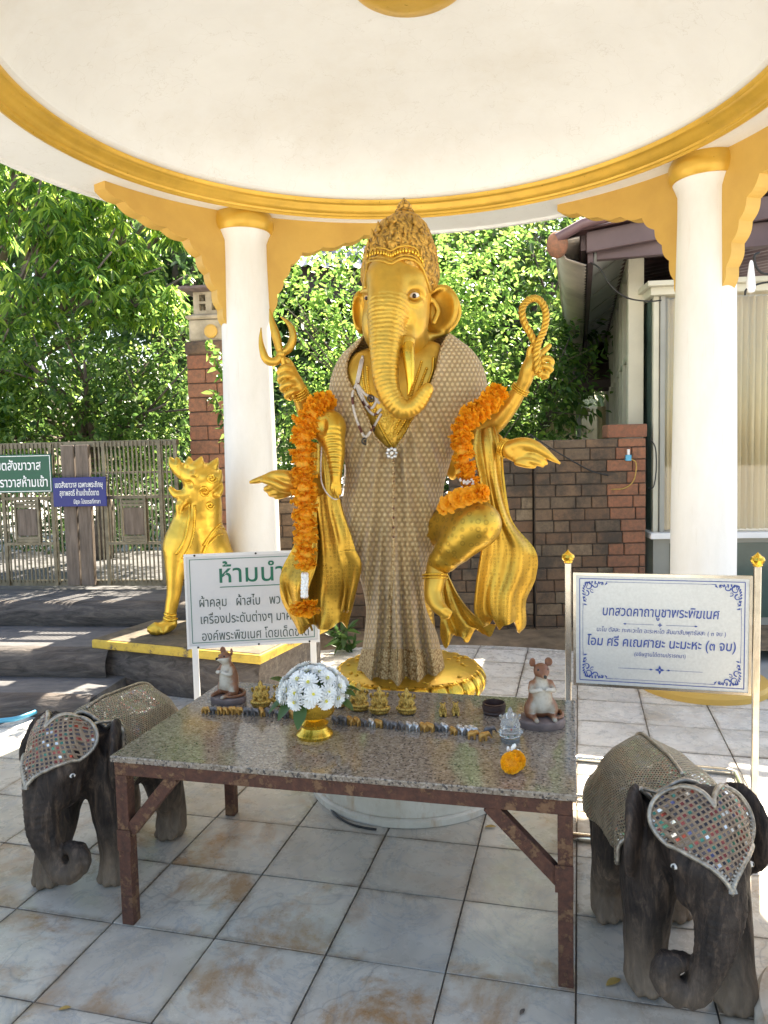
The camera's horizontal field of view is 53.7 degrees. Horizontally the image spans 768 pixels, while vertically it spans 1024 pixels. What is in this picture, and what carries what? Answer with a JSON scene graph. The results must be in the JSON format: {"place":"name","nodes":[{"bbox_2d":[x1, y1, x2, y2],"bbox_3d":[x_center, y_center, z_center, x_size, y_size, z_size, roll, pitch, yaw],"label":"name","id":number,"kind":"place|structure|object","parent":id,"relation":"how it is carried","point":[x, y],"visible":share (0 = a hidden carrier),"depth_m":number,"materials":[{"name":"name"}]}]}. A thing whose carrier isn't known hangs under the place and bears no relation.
{"place":"outdoors","nodes":[
{"label":"outdoors","id":0,"kind":"place"},
{"bbox_2d":[2,219,603,464],"label":"sky","id":1,"kind":"structure","parent":0,"point":[40,363],"materials":[{"name":"white"}]},
{"bbox_2d":[0,645,767,1023],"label":"floor","id":2,"kind":"structure","parent":0,"point":[276,907],"depth_m":2.71,"materials":[{"name":"tile"}]},
{"bbox_2d":[0,710,36,722],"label":"water pipe","id":3,"kind":"object","parent":2,"relation":"on","point":[18,717],"visible":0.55,"depth_m":4.76,"materials":[{"name":"blue plastic"}]},
{"bbox_2d":[58,1005,70,1009],"bbox_3d":[-0.957,1.487,2.272,0.036,0.004,0.017,-1,4,0],"label":"fallen leaf","id":4,"kind":"object","parent":2,"relation":"on","point":[65,1007],"visible":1,"depth_m":2.27,"materials":[{"name":"yellow plant"}]},
{"bbox_2d":[19,681,186,889],"bbox_3d":[-1.130,1.079,3.081,0.445,0.715,0.842,0,5,20],"label":"wooden elephant","id":5,"kind":"object","parent":2,"relation":"on","point":[66,767],"visible":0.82,"depth_m":2.86},
{"bbox_2d":[92,619,327,698],"bbox_3d":[-1.254,1.109,5.633,1.400,0.468,1.000,1,5,22],"label":"pedestal","id":6,"kind":"object","parent":2,"relation":"on","point":[163,663],"visible":0.5,"depth_m":5.23,"materials":[{"name":"concrete"}]},
{"bbox_2d":[147,456,233,634],"bbox_3d":[-1.338,0.219,5.803,0.502,1.292,0.974,0,5,19],"label":"lion statue","id":7,"kind":"object","parent":6,"relation":"on","point":[196,526],"visible":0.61,"depth_m":5.50,"materials":[{"name":"gold metal"}]},
{"bbox_2d":[183,550,319,699],"bbox_3d":[-0.767,0.775,4.485,0.772,1.086,0.050,-2,4,-8],"label":"notice board","id":8,"kind":"object","parent":2,"relation":"on","point":[233,599],"visible":0.84,"depth_m":4.44,"materials":[{"name":"white paint"}]},
{"bbox_2d":[110,682,576,987],"bbox_3d":[-0.078,1.117,2.897,1.576,0.615,0.885,0,4,14],"label":"altar table","id":9,"kind":"object","parent":2,"relation":"on","point":[192,743],"visible":0.85,"depth_m":2.60,"materials":[{"name":"stone"}]},
{"bbox_2d":[201,706,209,713],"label":"tiny elephant","id":10,"kind":"object","parent":9,"relation":"on","point":[204,709],"visible":1,"depth_m":3.04},
{"bbox_2d":[209,706,216,714],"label":"tiny elephant","id":11,"kind":"object","parent":9,"relation":"on","point":[213,710],"visible":1,"depth_m":3.04},
{"bbox_2d":[215,706,221,714],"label":"tiny elephant","id":12,"kind":"object","parent":9,"relation":"on","point":[218,711],"visible":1,"depth_m":3.03},
{"bbox_2d":[222,707,227,714],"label":"tiny elephant","id":13,"kind":"object","parent":9,"relation":"on","point":[224,710],"visible":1,"depth_m":3.03},
{"bbox_2d":[210,647,246,705],"bbox_3d":[-0.660,0.685,3.199,0.155,0.228,0.150,-1,4,0],"label":"mouse statuette","id":14,"kind":"object","parent":9,"relation":"on","point":[229,692],"visible":1,"depth_m":3.17,"materials":[{"name":"ceramic"}]},
{"bbox_2d":[227,706,237,714],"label":"tiny elephant","id":15,"kind":"object","parent":9,"relation":"on","point":[231,710],"visible":1,"depth_m":3.02},
{"bbox_2d":[234,707,242,714],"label":"tiny elephant","id":16,"kind":"object","parent":9,"relation":"on","point":[239,710],"visible":1,"depth_m":3.02},
{"bbox_2d":[242,707,252,715],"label":"tiny elephant","id":17,"kind":"object","parent":9,"relation":"on","point":[247,710],"visible":1,"depth_m":3.01},
{"bbox_2d":[250,708,258,716],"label":"tiny elephant","id":18,"kind":"object","parent":9,"relation":"on","point":[255,711],"visible":1,"depth_m":3.00},
{"bbox_2d":[250,681,270,707],"bbox_3d":[-0.507,0.748,3.115,0.087,0.112,0.069,-2,4,-7],"label":"deity figurine","id":19,"kind":"object","parent":9,"relation":"on","point":[260,696],"visible":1,"depth_m":3.10,"materials":[{"name":"gold metal"}]},
{"bbox_2d":[258,707,264,716],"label":"tiny elephant","id":20,"kind":"object","parent":9,"relation":"on","point":[261,711],"visible":0.99,"depth_m":3.00},
{"bbox_2d":[265,707,272,717],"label":"tiny elephant","id":21,"kind":"object","parent":9,"relation":"on","point":[267,710],"visible":0.82,"depth_m":2.99},
{"bbox_2d":[273,709,278,716],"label":"tiny elephant","id":22,"kind":"object","parent":9,"relation":"on","point":[275,711],"visible":0.62,"depth_m":2.99},
{"bbox_2d":[271,685,286,706],"bbox_3d":[-0.426,0.747,3.131,0.083,0.106,0.066,0,5,21],"label":"deity figurine","id":23,"kind":"object","parent":9,"relation":"on","point":[273,699],"visible":0.14,"depth_m":3.12,"materials":[{"name":"gold metal"}]},
{"bbox_2d":[289,709,292,718],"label":"tiny elephant","id":24,"kind":"object","parent":9,"relation":"on","point":[290,713],"visible":0.58,"depth_m":2.97},
{"bbox_2d":[293,703,335,741],"bbox_3d":[-0.256,0.747,2.779,0.173,0.149,0.173,-1,4,0],"label":"offering bowl","id":25,"kind":"object","parent":9,"relation":"on","point":[315,727],"visible":0.65,"depth_m":2.73,"materials":[{"name":"gold metal"}]},
{"bbox_2d":[268,661,359,729],"bbox_3d":[-0.254,0.652,2.783,0.337,0.204,0.269,-1,4,0],"label":"chrysanthemum bouquet","id":26,"kind":"object","parent":25,"relation":"in","point":[302,687],"visible":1,"depth_m":2.70,"materials":[{"name":"white plant"}]},
{"bbox_2d":[331,715,339,724],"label":"tiny elephant","id":27,"kind":"object","parent":9,"relation":"on","point":[335,718],"visible":1,"depth_m":2.90},
{"bbox_2d":[338,715,346,725],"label":"tiny elephant","id":28,"kind":"object","parent":9,"relation":"on","point":[342,719],"visible":1,"depth_m":2.89},
{"bbox_2d":[346,715,353,725],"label":"tiny elephant","id":29,"kind":"object","parent":9,"relation":"on","point":[350,720],"visible":1,"depth_m":2.88},
{"bbox_2d":[353,716,360,726],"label":"tiny elephant","id":30,"kind":"object","parent":9,"relation":"on","point":[357,721],"visible":1,"depth_m":2.87},
{"bbox_2d":[350,682,368,711],"bbox_3d":[-0.102,0.742,3.047,0.091,0.117,0.072,0,5,16],"label":"deity figurine","id":31,"kind":"object","parent":9,"relation":"on","point":[359,702],"visible":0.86,"depth_m":3.03,"materials":[{"name":"gold metal"}]},
{"bbox_2d":[360,718,367,726],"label":"tiny elephant","id":32,"kind":"object","parent":9,"relation":"on","point":[364,722],"visible":1,"depth_m":2.86},
{"bbox_2d":[368,718,374,727],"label":"tiny elephant","id":33,"kind":"object","parent":9,"relation":"on","point":[371,722],"visible":1,"depth_m":2.85},
{"bbox_2d":[374,719,382,728],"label":"tiny elephant","id":34,"kind":"object","parent":9,"relation":"on","point":[378,722],"visible":1,"depth_m":2.85},
{"bbox_2d":[369,686,390,714],"bbox_3d":[-0.018,0.746,3.001,0.087,0.112,0.069,-1,4,-1],"label":"deity figurine","id":35,"kind":"object","parent":9,"relation":"on","point":[379,705],"visible":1,"depth_m":2.99,"materials":[{"name":"gold metal"}]},
{"bbox_2d":[383,718,389,729],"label":"tiny elephant","id":36,"kind":"object","parent":9,"relation":"on","point":[386,722],"visible":1,"depth_m":2.83},
{"bbox_2d":[389,720,397,729],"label":"tiny elephant","id":37,"kind":"object","parent":9,"relation":"on","point":[393,724],"visible":1,"depth_m":2.83},
{"bbox_2d":[398,721,404,730],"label":"tiny elephant","id":38,"kind":"object","parent":9,"relation":"on","point":[401,724],"visible":1,"depth_m":2.82},
{"bbox_2d":[396,688,415,714],"bbox_3d":[0.090,0.746,2.995,0.083,0.106,0.066,0,5,16],"label":"deity figurine","id":39,"kind":"object","parent":9,"relation":"on","point":[406,705],"visible":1,"depth_m":2.98,"materials":[{"name":"gold metal"}]},
{"bbox_2d":[405,721,412,730],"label":"tiny elephant","id":40,"kind":"object","parent":9,"relation":"on","point":[408,724],"visible":1,"depth_m":2.81},
{"bbox_2d":[412,722,419,731],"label":"tiny elephant","id":41,"kind":"object","parent":9,"relation":"on","point":[415,725],"visible":1,"depth_m":2.80},
{"bbox_2d":[419,722,427,732],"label":"tiny elephant","id":42,"kind":"object","parent":9,"relation":"on","point":[423,726],"visible":1,"depth_m":2.79},
{"bbox_2d":[425,722,434,732],"bbox_3d":[0.165,0.794,2.804,0.046,0.034,0.021,1,5,27],"label":"tiny elephant","id":43,"kind":"object","parent":9,"relation":"on","point":[430,725],"visible":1,"depth_m":2.79},
{"bbox_2d":[434,722,441,732],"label":"tiny elephant","id":44,"kind":"object","parent":9,"relation":"on","point":[438,727],"visible":0.98,"depth_m":2.79},
{"bbox_2d":[439,702,446,716],"bbox_3d":[0.230,0.770,2.957,0.032,0.054,0.043,-1,4,0],"label":"mouse figurine","id":45,"kind":"object","parent":9,"relation":"on","point":[442,710],"visible":1,"depth_m":2.95,"materials":[{"name":"gold metal"}]},
{"bbox_2d":[440,722,448,732],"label":"tiny elephant","id":46,"kind":"object","parent":9,"relation":"on","point":[445,727],"visible":0.98,"depth_m":2.79},
{"bbox_2d":[448,726,457,735],"bbox_3d":[0.250,0.797,2.767,0.018,0.030,0.040,-5,6,-41],"label":"tiny elephant","id":47,"kind":"object","parent":9,"relation":"on","point":[453,730],"visible":1,"depth_m":2.76},
{"bbox_2d":[451,702,459,716],"bbox_3d":[0.280,0.769,2.964,0.032,0.054,0.043,-1,4,0],"label":"mouse figurine","id":48,"kind":"object","parent":9,"relation":"on","point":[455,709],"visible":1,"depth_m":2.95,"materials":[{"name":"gold metal"}]},
{"bbox_2d":[456,724,465,735],"bbox_3d":[0.277,0.794,2.766,0.022,0.036,0.048,-5,6,-38],"label":"tiny elephant","id":49,"kind":"object","parent":9,"relation":"on","point":[461,730],"visible":0.96,"depth_m":2.75},
{"bbox_2d":[464,725,470,733],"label":"tiny elephant","id":50,"kind":"object","parent":9,"relation":"on","point":[467,728],"visible":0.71,"depth_m":2.75},
{"bbox_2d":[468,725,478,735],"bbox_3d":[0.322,0.794,2.762,0.047,0.035,0.021,2,5,37],"label":"tiny elephant","id":51,"kind":"object","parent":9,"relation":"on","point":[472,727],"visible":0.49,"depth_m":2.75},
{"bbox_2d":[468,730,479,739],"bbox_3d":[0.324,0.797,2.715,0.049,0.035,0.022,-1,4,8],"label":"tiny elephant","id":52,"kind":"object","parent":9,"relation":"on","point":[473,733],"visible":1,"depth_m":2.71},
{"bbox_2d":[478,731,491,741],"bbox_3d":[0.361,0.798,2.699,0.049,0.035,0.022,-2,4,-5],"label":"tiny elephant","id":53,"kind":"object","parent":9,"relation":"on","point":[484,734],"visible":1,"depth_m":2.69},
{"bbox_2d":[484,725,496,735],"bbox_3d":[0.388,0.793,2.754,0.049,0.035,0.022,-1,4,0],"label":"tiny elephant","id":54,"kind":"object","parent":9,"relation":"on","point":[490,728],"visible":0.71,"depth_m":2.75},
{"bbox_2d":[482,699,505,716],"bbox_3d":[0.432,0.769,2.977,0.094,0.046,0.094,-1,4,0],"label":"dark bowl","id":55,"kind":"object","parent":9,"relation":"on","point":[494,707],"visible":1,"depth_m":2.95,"materials":[{"name":"brown ceramic"}]},
{"bbox_2d":[498,707,522,743],"bbox_3d":[0.448,0.752,2.687,0.088,0.123,0.071,-1,4,0],"label":"crystal figurine","id":56,"kind":"object","parent":9,"relation":"on","point":[510,731],"visible":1,"depth_m":2.67,"materials":[{"name":"white"}]},
{"bbox_2d":[500,743,525,774],"bbox_3d":[0.415,0.797,2.431,0.071,0.081,0.097,3,6,42],"label":"marigold offering","id":57,"kind":"object","parent":9,"relation":"on","point":[512,761],"visible":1,"depth_m":2.41,"materials":[{"name":"orange plant"}]},
{"bbox_2d":[517,657,565,731],"bbox_3d":[0.587,0.671,2.837,0.183,0.255,0.157,-1,4,0],"label":"mouse statuette","id":58,"kind":"object","parent":9,"relation":"on","point":[542,712],"visible":1,"depth_m":2.81,"materials":[{"name":"ceramic"}]},
{"bbox_2d":[331,810,376,830],"bbox_3d":[-0.162,1.383,3.410,0.053,0.009,0.324,-6,6,-44],"label":"cable","id":59,"kind":"object","parent":2,"relation":"on","point":[349,823],"visible":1,"depth_m":3.35,"materials":[{"name":"black rubber"}]},
{"bbox_2d":[0,0,767,1023],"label":"pavilion","id":60,"kind":"structure","parent":2,"relation":"on","point":[248,154],"depth_m":4.91,"materials":[{"name":"white paint"}]},
{"bbox_2d":[249,198,559,828],"bbox_3d":[0.098,-0.059,3.706,1.414,2.827,0.986,-1,4,0],"label":"elephant deity statue","id":61,"kind":"object","parent":2,"relation":"on","point":[406,310],"visible":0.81,"depth_m":3.45,"materials":[{"name":"paint"}]},
{"bbox_2d":[288,390,336,618],"bbox_3d":[-0.326,-0.032,3.442,0.271,1.039,0.149,-5,6,-42],"label":"flower garland","id":62,"kind":"object","parent":61,"relation":"hanging from","point":[305,431],"visible":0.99,"depth_m":3.39,"materials":[{"name":"orange plant"}]},
{"bbox_2d":[320,447,345,499],"bbox_3d":[-0.232,-0.176,3.436,0.118,0.245,0.028,-1,4,0],"label":"bead chain","id":63,"kind":"object","parent":61,"relation":"hanging from","point":[321,477],"visible":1,"depth_m":3.43,"materials":[{"name":"white plastic"}]},
{"bbox_2d":[351,355,381,444],"bbox_3d":[-0.086,-0.513,3.462,0.119,0.414,0.105,2,5,34],"label":"bead necklace","id":64,"kind":"object","parent":61,"relation":"hanging from","point":[361,392],"visible":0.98,"depth_m":3.46,"materials":[{"name":"white plastic"}]},
{"bbox_2d":[329,333,486,685],"bbox_3d":[0.127,0.047,3.621,0.765,1.821,0.496,-1,4,0],"label":"shawl","id":65,"kind":"object","parent":61,"relation":"on","point":[389,505],"visible":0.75,"depth_m":3.50,"materials":[{"name":"fabric"}]},
{"bbox_2d":[386,447,397,458],"bbox_3d":[0.034,-0.263,3.378,0.055,0.055,0.017,-1,4,0],"label":"brooch","id":66,"kind":"object","parent":65,"relation":"attached to","point":[391,452],"visible":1,"depth_m":3.38,"materials":[{"name":"silver metal"}]},
{"bbox_2d":[436,382,508,515],"bbox_3d":[0.405,-0.287,3.406,0.236,0.594,0.321,2,6,40],"label":"flower garland","id":67,"kind":"object","parent":61,"relation":"hanging from","point":[482,408],"visible":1,"depth_m":3.37,"materials":[{"name":"orange plant"}]},
{"bbox_2d":[606,977,620,985],"bbox_3d":[0.707,1.445,2.333,0.060,0.006,0.027,-3,5,-23],"label":"fallen leaf","id":68,"kind":"object","parent":2,"relation":"on","point":[612,980],"visible":1,"depth_m":2.33,"materials":[{"name":"yellow plant"}]},
{"bbox_2d":[561,550,764,842],"bbox_3d":[1.250,0.760,3.450,0.855,1.183,0.876,0,5,16],"label":"sign stand","id":69,"kind":"object","parent":2,"relation":"on","point":[677,632],"visible":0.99,"depth_m":3.36,"materials":[{"name":"metal"}]},
{"bbox_2d":[582,732,767,1018],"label":"wooden elephant","id":70,"kind":"object","parent":2,"relation":"on","point":[678,837],"visible":0.99,"depth_m":2.18},
{"bbox_2d":[0,462,767,679],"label":"ground","id":71,"kind":"structure","parent":0,"point":[764,663],"depth_m":16.99,"materials":[{"name":"concrete"}]},
{"bbox_2d":[0,551,185,724],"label":"pavement","id":72,"kind":"structure","parent":71,"relation":"on","point":[51,659],"depth_m":6.04,"materials":[{"name":"concrete"}]},
{"bbox_2d":[0,439,184,585],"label":"gate","id":73,"kind":"structure","parent":72,"relation":"on","point":[79,532],"depth_m":6.67,"materials":[{"name":"grey wood"}]},
{"bbox_2d":[0,454,52,492],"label":"sign board","id":74,"kind":"object","parent":73,"relation":"attached to","point":[30,473],"visible":1,"depth_m":6.65,"materials":[{"name":"green paint"}]},
{"bbox_2d":[52,477,106,506],"bbox_3d":[-2.641,-0.174,6.574,0.487,0.253,0.015,-1,4,7],"label":"sign board","id":75,"kind":"object","parent":73,"relation":"attached to","point":[77,491],"visible":1,"depth_m":6.57,"materials":[{"name":"blue paint"}]},
{"bbox_2d":[0,163,192,452],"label":"tree","id":76,"kind":"object","parent":72,"relation":"on","point":[63,281],"visible":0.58,"depth_m":8.29,"materials":[{"name":"green plant"}]},
{"bbox_2d":[0,255,204,559],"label":"tree","id":77,"kind":"object","parent":72,"relation":"on","point":[135,406],"visible":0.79,"depth_m":8.13,"materials":[{"name":"green plant"}]},
{"bbox_2d":[185,340,226,530],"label":"brick pillar","id":78,"kind":"structure","parent":72,"relation":"on","point":[205,436],"depth_m":6.71,"materials":[{"name":"brown brick"}]},
{"bbox_2d":[177,285,221,340],"bbox_3d":[-1.535,-1.779,6.849,0.481,0.509,0.481,-1,4,7],"label":"stone lantern","id":79,"kind":"object","parent":78,"relation":"on","point":[204,325],"visible":0.57,"depth_m":6.69,"materials":[{"name":"beige paint"}]},
{"bbox_2d":[201,389,223,446],"bbox_3d":[-1.337,-0.763,6.236,0.234,0.494,0.224,3,6,44],"label":"plant","id":80,"kind":"object","parent":78,"relation":"attached to","point":[216,398],"visible":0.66,"depth_m":6.24,"materials":[{"name":"green plant"}]},
{"bbox_2d":[203,339,222,381],"bbox_3d":[-1.344,-1.179,6.224,0.260,0.502,0.228,-2,5,-15],"label":"plant","id":81,"kind":"object","parent":78,"relation":"attached to","point":[218,363],"visible":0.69,"depth_m":6.21,"materials":[{"name":"green plant"}]},
{"bbox_2d":[0,446,191,553],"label":"undergrowth","id":82,"kind":"object","parent":71,"relation":"on","point":[116,515],"visible":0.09,"depth_m":10.24,"materials":[{"name":"green plant"}]},
{"bbox_2d":[0,167,321,509],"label":"tree","id":83,"kind":"object","parent":71,"relation":"on","point":[175,264],"visible":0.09,"depth_m":13.02,"materials":[{"name":"green plant"}]},
{"bbox_2d":[0,171,603,523],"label":"wood","id":84,"kind":"object","parent":71,"relation":"on","point":[17,261],"visible":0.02,"depth_m":18.40,"materials":[{"name":"green plant"}]},
{"bbox_2d":[297,241,364,302],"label":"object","id":85,"kind":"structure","parent":84,"relation":"on","point":[304,269],"depth_m":14.31,"materials":[{"name":"plant"}]},
{"bbox_2d":[272,225,546,441],"bbox_3d":[0.025,-1.312,9.075,3.830,4.727,2.441,-1,4,0],"label":"tree","id":86,"kind":"object","parent":71,"relation":"on","point":[466,320],"visible":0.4,"depth_m":8.74,"materials":[{"name":"green plant"}]},
{"bbox_2d":[274,352,592,496],"bbox_3d":[0.404,-0.432,8.832,4.156,3.000,2.269,-1,4,0],"label":"bush","id":87,"kind":"object","parent":71,"relation":"on","point":[502,433],"visible":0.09,"depth_m":8.79,"materials":[{"name":"green plant"}]},
{"bbox_2d":[307,217,615,439],"bbox_3d":[1.537,-2.609,12.089,3.542,6.590,5.287,-5,6,-38],"label":"tree","id":88,"kind":"object","parent":71,"relation":"on","point":[529,257],"visible":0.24,"depth_m":10.74,"materials":[{"name":"green plant"}]},
{"bbox_2d":[278,424,646,630],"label":"brick wall","id":89,"kind":"structure","parent":71,"relation":"on","point":[591,521],"depth_m":7.03,"materials":[{"name":"brown brick"}]},
{"bbox_2d":[528,433,608,475],"bbox_3d":[1.688,-0.525,6.928,0.746,0.411,0.035,-1,4,-2],"label":"cable","id":90,"kind":"object","parent":89,"relation":"attached to","point":[567,457],"visible":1,"depth_m":6.92,"materials":[{"name":"black rubber"}]},
{"bbox_2d":[611,449,636,489],"bbox_3d":[2.205,-0.389,6.958,0.227,0.372,0.042,-1,4,0],"label":"junction box","id":91,"kind":"object","parent":89,"relation":"attached to","point":[628,457],"visible":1,"depth_m":6.94,"materials":[{"name":"blue plastic"}]},
{"bbox_2d":[648,439,656,488],"bbox_3d":[2.462,-0.440,6.941,0.076,0.454,0.012,-1,4,0],"label":"cable","id":92,"kind":"object","parent":89,"relation":"attached to","point":[656,465],"visible":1,"depth_m":6.94,"materials":[{"name":"black rubber"}]},
{"bbox_2d":[483,305,611,439],"bbox_3d":[2.066,-0.873,9.535,1.692,3.688,1.223,-3,5,-27],"label":"tree","id":93,"kind":"object","parent":71,"relation":"on","point":[547,412],"visible":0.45,"depth_m":9.42,"materials":[{"name":"green plant"}]},
{"bbox_2d":[481,191,767,439],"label":"house","id":94,"kind":"structure","parent":71,"relation":"on","point":[628,258],"depth_m":7.73,"materials":[{"name":"beige paint"}]},
{"bbox_2d":[590,262,661,301],"bbox_3d":[2.158,-2.050,6.717,0.640,0.359,0.129,-1,4,0],"label":"cable","id":95,"kind":"object","parent":94,"relation":"attached to","point":[611,286],"visible":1,"depth_m":6.67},
{"bbox_2d":[638,276,767,624],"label":"bay window","id":96,"kind":"structure","parent":94,"relation":"attached to","point":[752,420],"depth_m":7.02,"materials":[{"name":"beige paint"}]},
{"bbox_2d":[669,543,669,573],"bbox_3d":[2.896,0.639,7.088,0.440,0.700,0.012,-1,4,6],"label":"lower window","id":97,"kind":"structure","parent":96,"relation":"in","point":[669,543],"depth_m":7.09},
{"bbox_2d":[737,542,767,616],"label":"lower window","id":98,"kind":"structure","parent":96,"relation":"in","point":[745,551],"depth_m":7.02,"materials":[{"name":"grey glass"}]},
{"bbox_2d":[744,252,767,294],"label":"hanging lamp","id":99,"kind":"object","parent":94,"relation":"hanging from","point":[751,284],"visible":1,"depth_m":6.06,"materials":[{"name":"white glass"}]},
{"bbox_2d":[320,625,767,650],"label":"curb","id":100,"kind":"structure","parent":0,"point":[554,639],"depth_m":6.83,"materials":[{"name":"grey concrete"}]},
{"bbox_2d":[325,619,362,654],"bbox_3d":[-0.315,1.158,6.319,0.303,0.539,0.361,2,6,38],"label":"plant","id":101,"kind":"object","parent":100,"relation":"on","point":[338,641],"visible":0.73,"depth_m":6.29,"materials":[{"name":"green plant"}]}
]}

